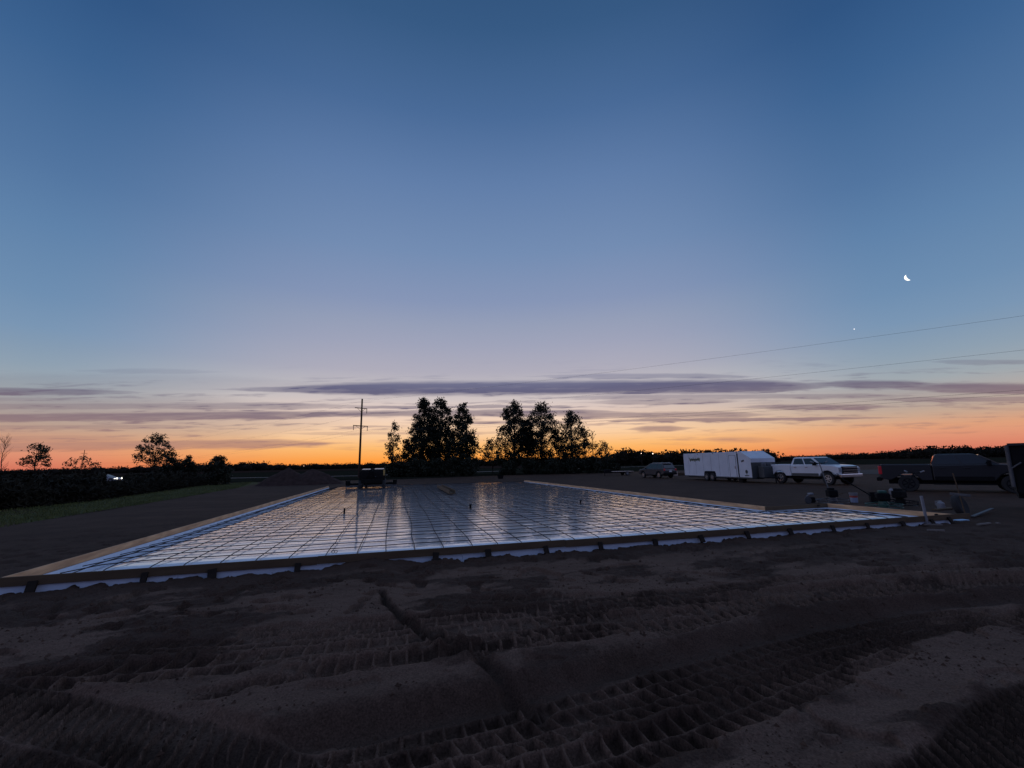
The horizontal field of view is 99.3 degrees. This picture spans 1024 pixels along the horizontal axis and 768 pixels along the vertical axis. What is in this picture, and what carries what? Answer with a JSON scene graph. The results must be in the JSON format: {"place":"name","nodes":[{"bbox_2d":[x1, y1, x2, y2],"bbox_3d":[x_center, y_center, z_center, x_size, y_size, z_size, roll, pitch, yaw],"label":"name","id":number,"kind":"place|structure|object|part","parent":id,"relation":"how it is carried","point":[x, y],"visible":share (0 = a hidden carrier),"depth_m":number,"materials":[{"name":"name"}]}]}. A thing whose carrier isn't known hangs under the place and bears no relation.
{"place":"outdoors","nodes":[
{"label":"outdoors","id":0,"kind":"place"},
{"bbox_2d":[0,462,1023,767],"bbox_3d":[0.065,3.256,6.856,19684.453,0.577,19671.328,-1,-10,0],"label":"ground","id":1,"kind":"structure","parent":0,"point":[898,720],"depth_m":4.37,"materials":[{"name":"soil"}]},
{"bbox_2d":[0,435,11,472],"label":"bare tree","id":2,"kind":"object","parent":1,"relation":"on","point":[1,468],"visible":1,"depth_m":39.73,"materials":[{"name":"brown plant"}]},
{"bbox_2d":[15,443,52,473],"bbox_3d":[-67.109,11.351,61.211,4.029,6.392,3.579,-7,-12,29],"label":"tree","id":3,"kind":"object","parent":1,"relation":"on","point":[41,450],"visible":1,"depth_m":61.27,"materials":[{"name":"green plant"}]},
{"bbox_2d":[57,456,101,473],"bbox_3d":[-58.441,11.879,59.290,4.020,4.326,4.231,-3,-11,7],"label":"tree","id":4,"kind":"object","parent":1,"relation":"on","point":[84,465],"visible":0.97,"depth_m":59.04,"materials":[{"name":"green plant"}]},
{"bbox_2d":[0,469,206,509],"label":"brush","id":5,"kind":"object","parent":1,"relation":"on","point":[21,489],"visible":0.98,"depth_m":30.24,"materials":[{"name":"green plant"}]},
{"bbox_2d":[0,481,257,526],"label":"grass verge","id":6,"kind":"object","parent":1,"relation":"on","point":[196,491],"depth_m":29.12,"materials":[{"name":"green plant"}]},
{"bbox_2d":[202,455,234,484],"bbox_3d":[-38.353,11.246,57.008,3.910,4.110,3.839,-4,-11,17],"label":"field tree","id":7,"kind":"object","parent":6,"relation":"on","point":[216,463],"visible":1,"depth_m":56.46,"materials":[{"name":"green plant"}]},
{"bbox_2d":[131,432,181,471],"bbox_3d":[-50.232,10.498,61.495,5.690,7.510,6.235,2,-11,-18],"label":"tree","id":8,"kind":"object","parent":1,"relation":"on","point":[158,440],"visible":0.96,"depth_m":61.10,"materials":[{"name":"green plant"}]},
{"bbox_2d":[158,456,183,473],"bbox_3d":[-46.119,11.685,58.961,3.222,4.091,2.758,-1,-10,0],"label":"field tree","id":9,"kind":"object","parent":1,"relation":"on","point":[172,466],"visible":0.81,"depth_m":58.73,"materials":[{"name":"green plant"}]},
{"bbox_2d":[177,455,201,474],"bbox_3d":[-43.716,11.666,59.153,2.799,4.287,3.344,2,-11,-15],"label":"field tree","id":10,"kind":"object","parent":1,"relation":"on","point":[188,464],"visible":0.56,"depth_m":58.92,"materials":[{"name":"green plant"}]},
{"bbox_2d":[255,468,342,485],"bbox_3d":[-25.530,11.039,52.117,10.800,2.089,6.800,1,-11,-14],"label":"dirt mound","id":11,"kind":"object","parent":1,"relation":"on","point":[288,477],"visible":0.84,"depth_m":50.66,"materials":[{"name":"soil"}]},
{"bbox_2d":[0,480,969,594],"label":"slab form","id":12,"kind":"object","parent":1,"relation":"on","point":[33,580],"visible":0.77,"depth_m":9.12,"materials":[{"name":"brown wood"}]},
{"bbox_2d":[920,496,928,523],"bbox_3d":[11.157,3.455,11.768,0.098,0.829,0.068,-1,-10,0],"label":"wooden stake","id":13,"kind":"object","parent":12,"relation":"attached to","point":[924,509],"visible":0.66,"depth_m":11.76,"materials":[{"name":"white wood"}]},
{"bbox_2d":[94,482,894,570],"bbox_3d":[-2.119,6.609,25.486,20.740,0.259,33.640,2,-11,-14],"label":"vapour sheet","id":14,"kind":"object","parent":1,"relation":"on","point":[358,536],"visible":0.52,"depth_m":12.47,"materials":[{"name":"plastic"}]},
{"bbox_2d":[346,468,396,488],"bbox_3d":[-11.620,7.772,35.883,4.140,1.596,2.970,2,-11,-14],"label":"laser screed","id":15,"kind":"object","parent":14,"relation":"on","point":[372,478],"visible":0.98,"depth_m":34.89,"materials":[{"name":"metal"}]},
{"bbox_2d":[60,481,907,573],"bbox_3d":[-2.097,6.469,25.393,20.613,0.186,33.283,2,-11,-14],"label":"rebar mat","id":16,"kind":"object","parent":14,"relation":"on","point":[307,503],"visible":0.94,"depth_m":14.38,"materials":[{"name":"metal"}]},
{"bbox_2d":[437,484,454,493],"bbox_3d":[-4.516,7.040,29.318,0.360,0.220,8.400,2,-11,-14],"label":"plank channel","id":17,"kind":"object","parent":16,"relation":"on","point":[446,489],"visible":1,"depth_m":27.84,"materials":[{"name":"wood"}]},
{"bbox_2d":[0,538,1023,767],"bbox_3d":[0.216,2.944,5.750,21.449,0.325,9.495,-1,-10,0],"label":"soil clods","id":18,"kind":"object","parent":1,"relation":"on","point":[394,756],"visible":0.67,"depth_m":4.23,"materials":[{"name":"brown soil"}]},
{"bbox_2d":[580,455,604,472],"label":"bush","id":19,"kind":"object","parent":1,"relation":"on","point":[591,464],"visible":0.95,"depth_m":77.84,"materials":[{"name":"green plant"}]},
{"bbox_2d":[600,456,620,472],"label":"bush","id":20,"kind":"object","parent":1,"relation":"on","point":[610,464],"visible":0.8,"depth_m":78.88,"materials":[{"name":"green plant"}]},
{"bbox_2d":[603,469,633,474],"bbox_3d":[15.169,12.684,62.455,4.101,0.870,2.024,0,-11,-8],"label":"flat trailer","id":21,"kind":"object","parent":1,"relation":"on","point":[620,472],"visible":0.98,"depth_m":61.87,"materials":[{"name":"black metal"}]},
{"bbox_2d":[639,462,676,477],"bbox_3d":[16.944,10.072,50.845,2.200,1.726,4.626,3,-11,-21],"label":"parked suv","id":22,"kind":"object","parent":1,"relation":"on","point":[660,470],"visible":1,"depth_m":49.42,"materials":[{"name":"grey paint"}]},
{"bbox_3d":[17.648,9.253,49.102,1.520,0.498,0.344,3,-11,-21],"label":"rear window","id":23,"kind":"part","parent":22,"relation":"part of","materials":[{"name":"grey glass"}]},
{"bbox_2d":[683,451,779,482],"bbox_3d":[19.937,7.537,39.797,2.518,2.600,11.495,1,-11,-10],"label":"cargo trailer","id":24,"kind":"object","parent":1,"relation":"on","point":[742,466],"visible":0.99,"depth_m":38.02,"materials":[{"name":"white paint"}]},
{"bbox_3d":[19.155,7.154,37.742,0.016,1.840,0.820,1,-11,-10],"label":"door","id":25,"kind":"part","parent":24,"relation":"part of","materials":[{"name":"white metal"}]},
{"bbox_2d":[805,493,820,503],"bbox_3d":[12.690,4.847,18.471,0.830,0.435,0.230,1,-11,-10],"label":"cutoff saw","id":26,"kind":"object","parent":1,"relation":"on","point":[808,500],"visible":1,"depth_m":18.34,"materials":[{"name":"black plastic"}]},
{"bbox_2d":[771,457,862,484],"bbox_3d":[22.567,6.587,33.222,2.560,1.976,6.620,2,-11,-17],"label":"white pickup","id":27,"kind":"object","parent":1,"relation":"on","point":[799,469],"visible":0.91,"depth_m":31.87,"materials":[{"name":"paint"}]},
{"bbox_3d":[21.753,5.880,33.024,0.150,0.437,0.916,2,-11,-17],"label":"side window","id":28,"kind":"part","parent":27,"relation":"part of","materials":[{"name":"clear glass"}]},
{"bbox_3d":[22.039,5.710,32.133,0.149,0.437,1.223,2,-11,-17],"label":"side window","id":29,"kind":"part","parent":27,"relation":"part of","materials":[{"name":"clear glass"}]},
{"bbox_2d":[810,461,849,504],"bbox_3d":[13.485,4.170,18.555,1.128,1.775,1.473,-4,-11,15],"label":"power trowel","id":30,"kind":"object","parent":1,"relation":"on","point":[832,494],"visible":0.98,"depth_m":18.17,"materials":[{"name":"metal"}]},
{"bbox_2d":[849,493,857,502],"bbox_3d":[14.614,4.862,18.609,0.316,0.400,0.316,-1,-10,0],"label":"bucket","id":31,"kind":"object","parent":1,"relation":"on","point":[853,497],"visible":0.99,"depth_m":18.50,"materials":[{"name":"white plastic"}]},
{"bbox_2d":[832,473,903,508],"bbox_3d":[13.453,4.017,16.454,1.943,1.316,1.128,-6,-11,25],"label":"power trowel","id":32,"kind":"object","parent":1,"relation":"on","point":[882,497],"visible":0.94,"depth_m":16.15,"materials":[{"name":"green paint"}]},
{"bbox_2d":[888,470,924,505],"bbox_3d":[15.559,4.122,17.297,1.799,1.332,1.128,3,-11,-20],"label":"power trowel","id":33,"kind":"object","parent":1,"relation":"on","point":[899,495],"visible":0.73,"depth_m":17.04,"materials":[{"name":"black metal"}]},
{"bbox_2d":[927,529,944,530],"bbox_3d":[10.327,3.562,10.606,0.322,0.035,0.066,-5,-11,21],"label":"lath","id":34,"kind":"object","parent":1,"relation":"on","point":[935,530],"visible":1,"depth_m":10.59,"materials":[{"name":"wood"}]},
{"bbox_2d":[932,507,952,510],"bbox_3d":[15.208,4.399,15.336,1.059,0.040,0.191,3,-11,-23],"label":"board scrap","id":35,"kind":"object","parent":1,"relation":"on","point":[946,508],"visible":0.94,"depth_m":15.27,"materials":[{"name":"wood"}]},
{"bbox_2d":[935,500,945,507],"bbox_3d":[15.386,4.322,15.623,0.236,0.270,0.240,-5,-11,18],"label":"jug","id":36,"kind":"object","parent":35,"relation":"on","point":[939,504],"visible":0.81,"depth_m":15.56,"materials":[{"name":"white plastic"}]},
{"bbox_2d":[877,453,1015,493],"bbox_3d":[23.648,4.758,23.409,6.240,1.976,2.560,-10,-14,41],"label":"dark pickup","id":37,"kind":"object","parent":1,"relation":"on","point":[967,469],"visible":0.86,"depth_m":22.80,"materials":[{"name":"blue paint"}]},
{"bbox_3d":[22.974,4.006,22.976,0.916,0.437,0.150,-10,-14,41],"label":"side window","id":38,"kind":"part","parent":37,"relation":"part of","materials":[{"name":"black glass"}]},
{"bbox_3d":[23.686,3.878,22.359,1.223,0.437,0.149,-10,-14,41],"label":"side window","id":39,"kind":"part","parent":37,"relation":"part of","materials":[{"name":"black glass"}]},
{"bbox_2d":[950,495,969,513],"bbox_3d":[14.116,3.839,13.717,0.660,0.660,0.180,4,-25,-25],"label":"old tyre","id":40,"kind":"object","parent":1,"relation":"on","point":[955,502],"visible":0.7,"depth_m":13.63,"materials":[{"name":"black rubber"}]},
{"bbox_2d":[971,508,993,516],"bbox_3d":[15.045,4.103,13.905,2.292,0.038,0.098,3,-11,-32],"label":"loose plank","id":41,"kind":"object","parent":1,"relation":"on","point":[982,512],"visible":1,"depth_m":13.81,"materials":[{"name":"wood"}]},
{"bbox_2d":[1004,443,1023,497],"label":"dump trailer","id":42,"kind":"object","parent":1,"relation":"on","point":[1014,453],"visible":1,"depth_m":14.60,"materials":[{"name":"black metal"}]},
{"bbox_2d":[0,0,1023,469],"label":"sky","id":43,"kind":"structure","parent":0,"point":[220,219],"materials":[{"name":"blue"}]},
{"bbox_2d":[37,457,997,475],"bbox_3d":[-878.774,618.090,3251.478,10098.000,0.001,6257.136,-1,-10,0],"label":"field","id":44,"kind":"structure","parent":0,"point":[117,474],"depth_m":334.89,"materials":[{"name":"green plant"}]},
{"bbox_2d":[89,390,1018,462],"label":"power wire","id":45,"kind":"object","parent":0,"point":[685,413],"visible":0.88,"depth_m":42.45,"materials":[{"name":"grey metal"}]},
{"bbox_2d":[99,350,1019,455],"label":"power wire","id":46,"kind":"object","parent":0,"point":[648,389],"visible":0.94,"depth_m":46.92,"materials":[{"name":"grey metal"}]},
{"bbox_2d":[115,457,1006,481],"bbox_3d":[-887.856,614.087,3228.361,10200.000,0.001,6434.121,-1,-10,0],"label":"field","id":47,"kind":"structure","parent":0,"point":[338,475],"depth_m":130.38,"materials":[{"name":"green plant"}]},
{"bbox_2d":[106,474,121,480],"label":"passing car","id":48,"kind":"object","parent":47,"relation":"on","point":[110,478],"visible":0.31,"depth_m":78.10,"materials":[{"name":"silver metal"}]},
{"bbox_2d":[1,457,599,474],"bbox_3d":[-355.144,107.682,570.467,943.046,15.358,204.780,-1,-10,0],"label":"woods","id":49,"kind":"object","parent":47,"relation":"on","point":[244,466],"visible":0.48,"depth_m":594.26,"materials":[{"name":"green plant"}]},
{"bbox_2d":[353,399,367,477],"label":"utility pole","id":50,"kind":"object","parent":47,"relation":"on","point":[360,439],"visible":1,"depth_m":79.58,"materials":[{"name":"brown wood"}]},
{"bbox_2d":[89,316,1018,450],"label":"power wire","id":51,"kind":"object","parent":50,"relation":"attached to","point":[636,368],"visible":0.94,"depth_m":46.04,"materials":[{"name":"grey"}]},
{"bbox_2d":[381,420,401,472],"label":"grove tree","id":52,"kind":"object","parent":47,"relation":"on","point":[390,446],"visible":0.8,"depth_m":79.12,"materials":[{"name":"green plant"}]},
{"bbox_2d":[384,458,409,477],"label":"bush","id":53,"kind":"object","parent":47,"relation":"on","point":[396,468],"visible":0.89,"depth_m":75.69,"materials":[{"name":"green plant"}]},
{"bbox_2d":[398,438,414,463],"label":"grove tree","id":54,"kind":"object","parent":47,"relation":"on","point":[404,455],"visible":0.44,"depth_m":79.93,"materials":[{"name":"green plant"}]},
{"bbox_2d":[402,457,428,476],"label":"bush","id":55,"kind":"object","parent":47,"relation":"on","point":[418,467],"visible":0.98,"depth_m":74.95,"materials":[{"name":"green plant"}]},
{"bbox_2d":[403,397,441,466],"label":"grove tree","id":56,"kind":"object","parent":47,"relation":"on","point":[417,441],"visible":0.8,"depth_m":80.45,"materials":[{"name":"green plant"}]},
{"bbox_2d":[424,458,445,476],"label":"bush","id":57,"kind":"object","parent":47,"relation":"on","point":[432,470],"visible":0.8,"depth_m":75.56,"materials":[{"name":"green plant"}]},
{"bbox_2d":[421,396,458,472],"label":"grove tree","id":58,"kind":"object","parent":47,"relation":"on","point":[440,422],"visible":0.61,"depth_m":81.91,"materials":[{"name":"green plant"}]},
{"bbox_2d":[439,455,462,475],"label":"bush","id":59,"kind":"object","parent":47,"relation":"on","point":[448,468],"visible":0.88,"depth_m":74.85,"materials":[{"name":"green plant"}]},
{"bbox_2d":[442,402,483,470],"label":"grove tree","id":60,"kind":"object","parent":47,"relation":"on","point":[463,449],"visible":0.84,"depth_m":80.64,"materials":[{"name":"green plant"}]},
{"bbox_2d":[453,457,479,475],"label":"bush","id":61,"kind":"object","parent":47,"relation":"on","point":[466,470],"visible":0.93,"depth_m":75.69,"materials":[{"name":"green plant"}]},
{"bbox_2d":[478,437,504,473],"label":"grove tree","id":62,"kind":"object","parent":47,"relation":"on","point":[488,455],"visible":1,"depth_m":82.51,"materials":[{"name":"green plant"}]},
{"bbox_2d":[498,458,519,474],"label":"bush","id":63,"kind":"object","parent":47,"relation":"on","point":[508,467],"visible":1,"depth_m":77.53,"materials":[{"name":"green plant"}]},
{"bbox_2d":[494,399,531,466],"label":"grove tree","id":64,"kind":"object","parent":47,"relation":"on","point":[511,410],"visible":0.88,"depth_m":83.69,"materials":[{"name":"green plant"}]},
{"bbox_2d":[518,419,539,456],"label":"grove tree","id":65,"kind":"object","parent":47,"relation":"on","point":[527,450],"visible":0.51,"depth_m":84.51,"materials":[{"name":"green plant"}]},
{"bbox_2d":[519,457,540,474],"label":"bush","id":66,"kind":"object","parent":47,"relation":"on","point":[529,466],"visible":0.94,"depth_m":77.91,"materials":[{"name":"green plant"}]},
{"bbox_2d":[522,401,559,464],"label":"grove tree","id":67,"kind":"object","parent":47,"relation":"on","point":[543,442],"visible":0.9,"depth_m":83.66,"materials":[{"name":"green plant"}]},
{"bbox_2d":[536,456,563,473],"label":"bush","id":68,"kind":"object","parent":47,"relation":"on","point":[551,466],"visible":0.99,"depth_m":76.79,"materials":[{"name":"green plant"}]},
{"bbox_2d":[550,427,566,463],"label":"grove tree","id":69,"kind":"object","parent":47,"relation":"on","point":[558,445],"visible":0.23,"depth_m":86.16,"materials":[{"name":"green plant"}]},
{"bbox_2d":[550,410,593,466],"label":"grove tree","id":70,"kind":"object","parent":47,"relation":"on","point":[576,449],"visible":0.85,"depth_m":82.56,"materials":[{"name":"green plant"}]},
{"bbox_2d":[559,454,584,473],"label":"bush","id":71,"kind":"object","parent":47,"relation":"on","point":[571,467],"visible":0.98,"depth_m":78.02,"materials":[{"name":"green plant"}]},
{"bbox_2d":[588,431,595,455],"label":"grove tree","id":72,"kind":"object","parent":47,"relation":"on","point":[592,441],"visible":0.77,"depth_m":84.20,"materials":[{"name":"green plant"}]},
{"bbox_2d":[590,440,614,464],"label":"grove tree","id":73,"kind":"object","parent":47,"relation":"on","point":[604,450],"visible":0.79,"depth_m":82.43,"materials":[{"name":"green plant"}]},
{"bbox_2d":[596,447,784,465],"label":"woods","id":74,"kind":"object","parent":47,"relation":"on","point":[623,457],"visible":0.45,"depth_m":211.64,"materials":[{"name":"green plant"}]},
{"bbox_2d":[779,444,1005,460],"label":"woods","id":75,"kind":"object","parent":47,"relation":"on","point":[983,451],"visible":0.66,"depth_m":299.89,"materials":[{"name":"green plant"}]},
{"bbox_2d":[143,394,1015,462],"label":"power wire","id":76,"kind":"object","parent":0,"point":[678,416],"visible":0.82,"depth_m":45.43,"materials":[{"name":"grey metal"}]},
{"bbox_2d":[868,492,877,501],"bbox_3d":[15.608,4.823,18.506,0.620,0.400,0.420,-7,-12,29],"label":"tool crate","id":77,"kind":"object","parent":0,"point":[871,499],"visible":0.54,"depth_m":18.46,"materials":[{"name":"black plastic"}]},
{"bbox_2d":[860,469,911,473],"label":"gravel lot","id":78,"kind":"structure","parent":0,"point":[875,471],"depth_m":53.68,"materials":[{"name":"grey gravel"}]},
{"bbox_2d":[950,473,970,512],"bbox_3d":[13.818,3.437,13.410,0.032,1.352,0.463,7,-14,-39],"label":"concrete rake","id":79,"kind":"object","parent":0,"point":[960,495],"visible":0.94,"depth_m":13.42,"materials":[{"name":"metal"}]}
]}

